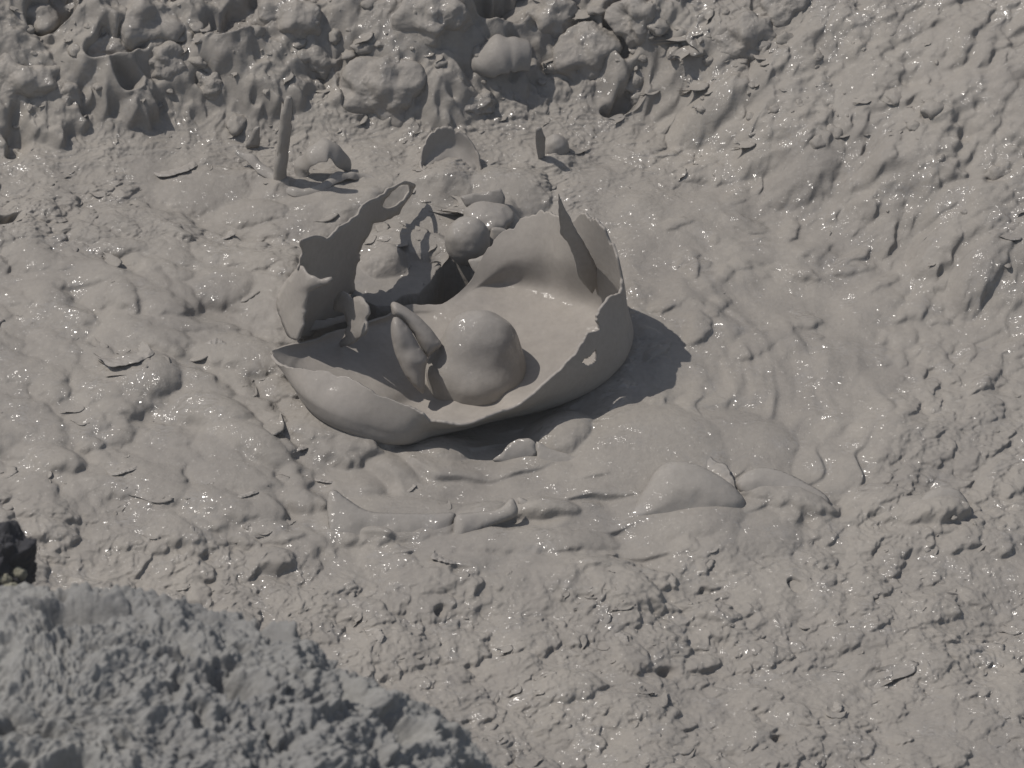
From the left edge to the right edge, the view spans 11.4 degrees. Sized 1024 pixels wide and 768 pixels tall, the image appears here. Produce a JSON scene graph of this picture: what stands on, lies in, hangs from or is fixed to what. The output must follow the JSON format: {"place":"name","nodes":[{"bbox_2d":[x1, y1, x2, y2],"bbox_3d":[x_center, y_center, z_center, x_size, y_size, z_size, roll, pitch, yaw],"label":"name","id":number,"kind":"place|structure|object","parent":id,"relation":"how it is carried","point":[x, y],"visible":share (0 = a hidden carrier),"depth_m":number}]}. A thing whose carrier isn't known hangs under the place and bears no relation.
{"place":"outdoors","nodes":[
{"label":"outdoors","id":0,"kind":"place"},
{"bbox_2d":[0,0,1023,767],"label":"mud ground","id":1,"kind":"structure","parent":0,"point":[860,362],"depth_m":5.99},
{"bbox_2d":[0,520,36,585],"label":"porous rock","id":2,"kind":"object","parent":1,"relation":"on","point":[18,553],"visible":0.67,"depth_m":5.03},
{"bbox_2d":[0,53,59,102],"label":"mud clod","id":3,"kind":"object","parent":1,"relation":"on","point":[31,82],"visible":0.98,"depth_m":6.36},
{"bbox_2d":[27,0,70,35],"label":"mud clod","id":4,"kind":"object","parent":1,"relation":"on","point":[51,16],"visible":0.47,"depth_m":6.41},
{"bbox_2d":[56,82,82,107],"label":"mud clod","id":5,"kind":"object","parent":1,"relation":"on","point":[69,93],"visible":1,"depth_m":6.37},
{"bbox_2d":[87,33,130,56],"bbox_3d":[-0.504,-0.415,6.418,0.118,0.086,0.079,-9,39,-11],"label":"mud clod","id":6,"kind":"object","parent":1,"relation":"on","point":[105,44],"visible":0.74,"depth_m":6.38},
{"bbox_2d":[106,466,136,475],"bbox_3d":[-0.447,0.101,5.864,0.036,0.026,0.036,-17,41,-21],"label":"mud flake","id":7,"kind":"object","parent":1,"relation":"on","point":[119,472],"visible":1,"depth_m":5.85},
{"bbox_2d":[94,340,153,366],"bbox_3d":[-0.451,-0.030,6.002,0.060,0.030,0.062,-17,41,-21],"label":"mud flake","id":8,"kind":"object","parent":1,"relation":"on","point":[145,351],"visible":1,"depth_m":5.99},
{"bbox_2d":[118,0,184,51],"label":"mud clod","id":9,"kind":"object","parent":1,"relation":"on","point":[143,22],"visible":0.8,"depth_m":6.39},
{"bbox_2d":[148,40,186,79],"bbox_3d":[-0.437,-0.403,6.406,0.079,0.062,0.062,0,38,0],"label":"mud clod","id":10,"kind":"object","parent":1,"relation":"on","point":[166,61],"visible":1,"depth_m":6.38},
{"bbox_2d":[154,161,197,176],"bbox_3d":[-0.419,-0.265,6.345,0.056,0.030,0.058,-19,42,-23],"label":"mud flake","id":11,"kind":"object","parent":1,"relation":"on","point":[182,169],"visible":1,"depth_m":6.33},
{"bbox_2d":[196,69,222,100],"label":"mud clod","id":12,"kind":"object","parent":1,"relation":"on","point":[209,85],"visible":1,"depth_m":6.39},
{"bbox_2d":[205,338,225,344],"bbox_3d":[-0.350,-0.035,6.030,0.032,0.024,0.033,6,38,8],"label":"mud flake","id":13,"kind":"object","parent":1,"relation":"on","point":[216,341],"visible":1,"depth_m":6.03},
{"bbox_2d":[221,230,235,238],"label":"mud flake","id":14,"kind":"object","parent":1,"relation":"on","point":[230,233],"visible":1,"depth_m":6.22},
{"bbox_2d":[0,580,495,767],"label":"boulder","id":15,"kind":"object","parent":1,"relation":"on","point":[118,676],"visible":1,"depth_m":4.61},
{"bbox_2d":[238,490,257,497],"bbox_3d":[-0.309,0.128,5.828,0.040,0.028,0.039,-17,41,-21],"label":"mud flake","id":16,"kind":"object","parent":1,"relation":"on","point":[250,493],"visible":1,"depth_m":5.81},
{"bbox_2d":[246,126,259,147],"bbox_3d":[-0.322,-0.307,6.364,0.019,0.030,0.008,0,38,0],"label":"mud flap","id":17,"kind":"object","parent":1,"relation":"on","point":[253,141],"visible":1,"depth_m":6.36},
{"bbox_2d":[273,96,292,179],"bbox_3d":[-0.282,-0.297,6.260,0.032,0.141,0.019,25,45,29],"label":"mud spike","id":18,"kind":"object","parent":1,"relation":"on","point":[282,153],"visible":1,"depth_m":6.25},
{"bbox_2d":[249,0,321,38],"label":"mud clod","id":19,"kind":"object","parent":1,"relation":"on","point":[298,19],"visible":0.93,"depth_m":6.40},
{"bbox_2d":[291,446,307,453],"bbox_3d":[-0.255,0.076,5.907,0.044,0.030,0.045,-17,41,-21],"label":"mud flake","id":20,"kind":"object","parent":1,"relation":"on","point":[301,448],"visible":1,"depth_m":5.89},
{"bbox_2d":[234,138,374,196],"bbox_3d":[-0.257,-0.267,6.293,0.189,0.053,0.070,7,39,9],"label":"mud curl","id":21,"kind":"object","parent":1,"relation":"on","point":[323,150],"visible":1,"depth_m":6.29},
{"bbox_2d":[315,478,332,483],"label":"mud flake","id":22,"kind":"object","parent":1,"relation":"on","point":[322,480],"visible":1,"depth_m":5.86},
{"bbox_2d":[306,45,342,79],"bbox_3d":[-0.236,-0.405,6.428,0.066,0.060,0.058,0,38,0],"label":"mud clod","id":23,"kind":"object","parent":1,"relation":"on","point":[321,62],"visible":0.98,"depth_m":6.40},
{"bbox_2d":[359,628,383,642],"bbox_3d":[-0.157,0.284,5.630,0.032,0.024,0.032,-4,38,-5],"label":"mud flake","id":24,"kind":"object","parent":1,"relation":"on","point":[379,636],"visible":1,"depth_m":5.63},
{"bbox_2d":[339,55,426,127],"bbox_3d":[-0.155,-0.361,6.412,0.138,0.117,0.095,0,38,0],"label":"mud clod","id":25,"kind":"object","parent":1,"relation":"on","point":[385,87],"visible":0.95,"depth_m":6.38},
{"bbox_2d":[327,490,455,534],"bbox_3d":[-0.139,0.157,5.775,0.147,0.041,0.050,6,38,7],"label":"mud fold","id":26,"kind":"object","parent":1,"relation":"on","point":[344,514],"visible":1,"depth_m":5.78},
{"bbox_2d":[408,484,416,491],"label":"mud flake","id":27,"kind":"object","parent":1,"relation":"on","point":[412,487],"visible":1,"depth_m":5.84},
{"bbox_2d":[391,0,473,48],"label":"mud clod","id":28,"kind":"object","parent":1,"relation":"on","point":[430,22],"visible":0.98,"depth_m":6.37},
{"bbox_2d":[431,551,455,563],"bbox_3d":[-0.070,0.198,5.735,0.040,0.029,0.040,12,40,15],"label":"mud flake","id":29,"kind":"object","parent":1,"relation":"on","point":[436,556],"visible":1,"depth_m":5.72},
{"bbox_2d":[419,126,481,171],"bbox_3d":[-0.076,-0.278,6.315,0.077,0.054,0.067,0,38,0],"label":"mud cup","id":30,"kind":"object","parent":1,"relation":"on","point":[442,142],"visible":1,"depth_m":6.33},
{"bbox_2d":[269,181,633,444],"bbox_3d":[-0.102,-0.103,6.004,0.432,0.268,0.412,30,47,32],"label":"mud bubble","id":31,"kind":"object","parent":1,"relation":"on","point":[556,299],"visible":0.87,"depth_m":6.03},
{"bbox_2d":[391,302,441,392],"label":"mud fins","id":32,"kind":"object","parent":31,"relation":"on","point":[411,355],"visible":1,"depth_m":5.99},
{"bbox_2d":[425,310,525,405],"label":"mud dome","id":33,"kind":"structure","parent":31,"relation":"in","point":[477,358],"depth_m":6.00},
{"bbox_2d":[468,255,503,281],"bbox_3d":[-0.021,-0.138,6.152,0.063,0.027,0.027,0,38,0],"label":"mud flap","id":34,"kind":"object","parent":31,"relation":"on","point":[474,263],"visible":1,"depth_m":6.15},
{"bbox_2d":[444,216,489,265],"bbox_3d":[-0.054,-0.173,6.184,0.055,0.064,0.052,0,38,0],"label":"mud blob","id":35,"kind":"object","parent":1,"relation":"on","point":[466,238],"visible":1,"depth_m":6.16},
{"bbox_2d":[464,88,496,115],"bbox_3d":[-0.043,-0.350,6.402,0.054,0.035,0.042,0,38,0],"label":"mud clod","id":36,"kind":"object","parent":1,"relation":"on","point":[483,102],"visible":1,"depth_m":6.39},
{"bbox_2d":[460,188,504,206],"bbox_3d":[-0.035,-0.220,6.245,0.054,0.034,0.019,-3,38,-4],"label":"mud flap","id":37,"kind":"object","parent":1,"relation":"on","point":[496,196],"visible":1,"depth_m":6.24},
{"bbox_2d":[453,498,517,533],"bbox_3d":[-0.033,0.153,5.777,0.080,0.033,0.027,-14,40,-17],"label":"mud fold","id":38,"kind":"object","parent":1,"relation":"on","point":[469,522],"visible":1,"depth_m":5.77},
{"bbox_2d":[464,201,513,232],"bbox_3d":[-0.029,-0.203,6.240,0.062,0.033,0.062,0,38,0],"label":"mud blob","id":39,"kind":"object","parent":1,"relation":"on","point":[490,215],"visible":0.76,"depth_m":6.23},
{"bbox_2d":[490,227,505,246],"bbox_3d":[-0.017,-0.177,6.204,0.025,0.023,0.016,0,38,0],"label":"mud flap","id":40,"kind":"object","parent":1,"relation":"on","point":[495,232],"visible":0.5,"depth_m":6.20},
{"bbox_2d":[471,34,531,77],"bbox_3d":[-0.015,-0.407,6.397,0.080,0.049,0.046,0,38,0],"label":"mud clod","id":41,"kind":"object","parent":1,"relation":"on","point":[499,54],"visible":1,"depth_m":6.38},
{"bbox_2d":[0,0,1023,767],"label":"mud crumbs","id":42,"kind":"object","parent":1,"relation":"on","point":[656,26],"visible":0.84,"depth_m":6.27},
{"bbox_2d":[493,438,536,461],"bbox_3d":[0.003,0.077,5.883,0.051,0.026,0.021,0,38,0],"label":"mud lip","id":43,"kind":"object","parent":1,"relation":"on","point":[517,448],"visible":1,"depth_m":5.88},
{"bbox_2d":[517,497,526,503],"bbox_3d":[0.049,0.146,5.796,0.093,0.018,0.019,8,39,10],"label":"mud fold","id":44,"kind":"object","parent":1,"relation":"on","point":[520,500],"visible":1,"depth_m":5.80},
{"bbox_2d":[500,0,577,38],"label":"mud clod","id":45,"kind":"object","parent":1,"relation":"on","point":[551,17],"visible":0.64,"depth_m":6.43},
{"bbox_2d":[535,126,545,158],"bbox_3d":[0.035,-0.295,6.321,0.013,0.060,0.012,-6,38,-8],"label":"mud flap","id":46,"kind":"object","parent":1,"relation":"on","point":[540,138],"visible":1,"depth_m":6.32},
{"bbox_2d":[536,442,574,461],"bbox_3d":[0.075,0.090,5.869,0.107,0.023,0.022,12,39,14],"label":"mud lip","id":47,"kind":"object","parent":1,"relation":"on","point":[544,452],"visible":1,"depth_m":5.88},
{"bbox_2d":[545,134,568,154],"bbox_3d":[0.054,-0.290,6.352,0.034,0.045,0.032,0,38,0],"label":"mud blob","id":48,"kind":"object","parent":1,"relation":"on","point":[557,144],"visible":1,"depth_m":6.34},
{"bbox_2d":[553,19,622,80],"bbox_3d":[0.094,-0.410,6.449,0.094,0.103,0.080,0,38,0],"label":"mud clod","id":49,"kind":"object","parent":1,"relation":"on","point":[586,47],"visible":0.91,"depth_m":6.41},
{"bbox_2d":[614,632,627,640],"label":"mud flake","id":50,"kind":"object","parent":1,"relation":"on","point":[622,636],"visible":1,"depth_m":5.62},
{"bbox_2d":[604,0,656,47],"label":"mud clod","id":51,"kind":"object","parent":1,"relation":"on","point":[627,21],"visible":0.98,"depth_m":6.40},
{"bbox_2d":[625,68,643,99],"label":"mud clod","id":52,"kind":"object","parent":1,"relation":"on","point":[634,84],"visible":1,"depth_m":6.41},
{"bbox_2d":[634,461,744,515],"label":"mud swell","id":53,"kind":"structure","parent":1,"relation":"on","point":[673,486],"depth_m":5.79},
{"bbox_2d":[707,457,735,487],"bbox_3d":[0.213,0.119,5.849,0.076,0.036,0.100,-21,43,-24],"label":"mud lip","id":54,"kind":"object","parent":1,"relation":"on","point":[722,470],"visible":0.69,"depth_m":5.85},
{"bbox_2d":[714,11,776,60],"bbox_3d":[0.298,-0.427,6.388,0.101,0.086,0.075,-25,44,-29],"label":"mud clod","id":55,"kind":"object","parent":1,"relation":"on","point":[744,34],"visible":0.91,"depth_m":6.36},
{"bbox_2d":[735,468,829,503],"bbox_3d":[0.309,0.118,5.828,0.110,0.025,0.038,7,39,9],"label":"mud fold","id":56,"kind":"object","parent":1,"relation":"on","point":[751,479],"visible":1,"depth_m":5.83},
{"bbox_2d":[760,0,808,26],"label":"mud clod","id":57,"kind":"object","parent":1,"relation":"on","point":[779,13],"visible":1,"depth_m":6.37},
{"bbox_2d":[832,701,842,711],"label":"mud flake","id":58,"kind":"object","parent":1,"relation":"on","point":[837,706],"visible":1,"depth_m":5.54},
{"bbox_2d":[922,487,967,502],"bbox_3d":[0.487,0.140,5.798,0.064,0.033,0.044,0,38,0],"label":"mud fold","id":59,"kind":"object","parent":1,"relation":"on","point":[942,491],"visible":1,"depth_m":5.80}
]}

